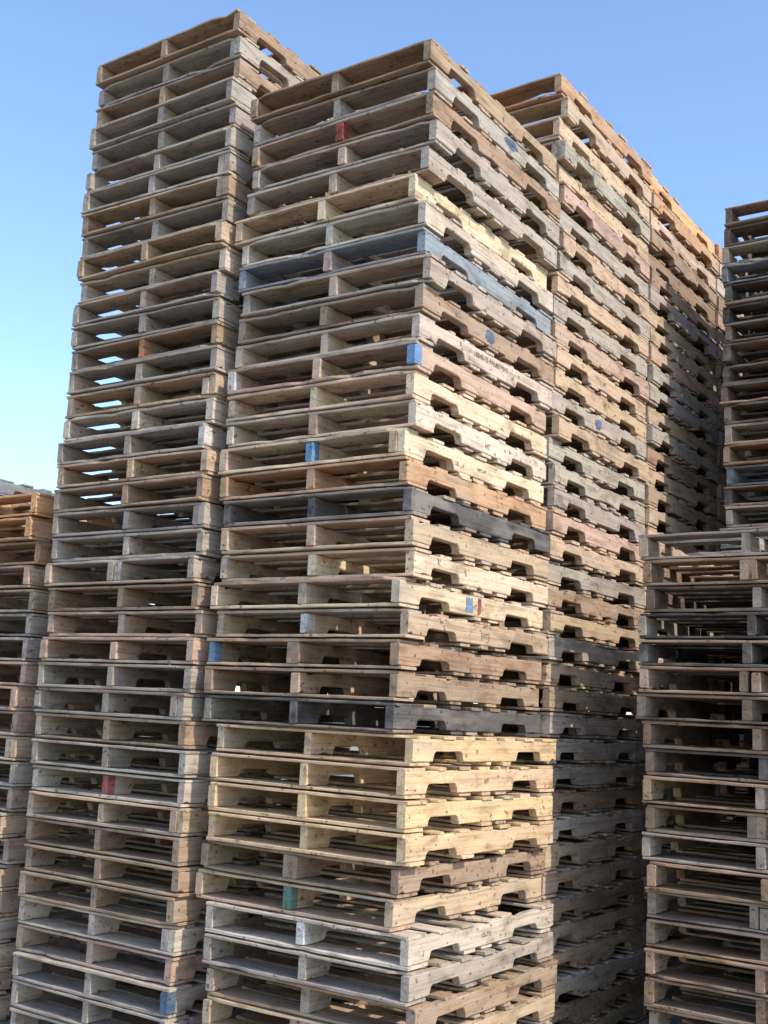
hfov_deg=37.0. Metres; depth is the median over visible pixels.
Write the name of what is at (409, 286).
pallet stack
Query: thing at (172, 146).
pallet stack
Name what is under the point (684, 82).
sky
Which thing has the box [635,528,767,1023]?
pallet stack
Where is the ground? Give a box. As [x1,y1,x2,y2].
[0,722,688,1023]
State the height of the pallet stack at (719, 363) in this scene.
4.897 m
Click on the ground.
(675, 1019)
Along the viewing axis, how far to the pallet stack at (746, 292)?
6.79 m
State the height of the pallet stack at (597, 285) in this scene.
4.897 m
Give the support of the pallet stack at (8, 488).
on the ground
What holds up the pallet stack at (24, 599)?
on the ground
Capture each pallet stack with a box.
[0,479,86,884]
[0,493,171,1019]
[10,8,361,1023]
[195,38,560,1023]
[375,73,651,1023]
[535,175,719,1018]
[621,244,749,974]
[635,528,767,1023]
[720,200,767,971]
[744,661,767,975]
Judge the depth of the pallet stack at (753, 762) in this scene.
6.09 m
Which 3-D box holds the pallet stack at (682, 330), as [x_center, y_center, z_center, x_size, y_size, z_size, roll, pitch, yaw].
[1.440,0.452,7.375,1.066,4.898,1.270,-4,-12,34]
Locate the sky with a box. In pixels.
[0,0,767,714]

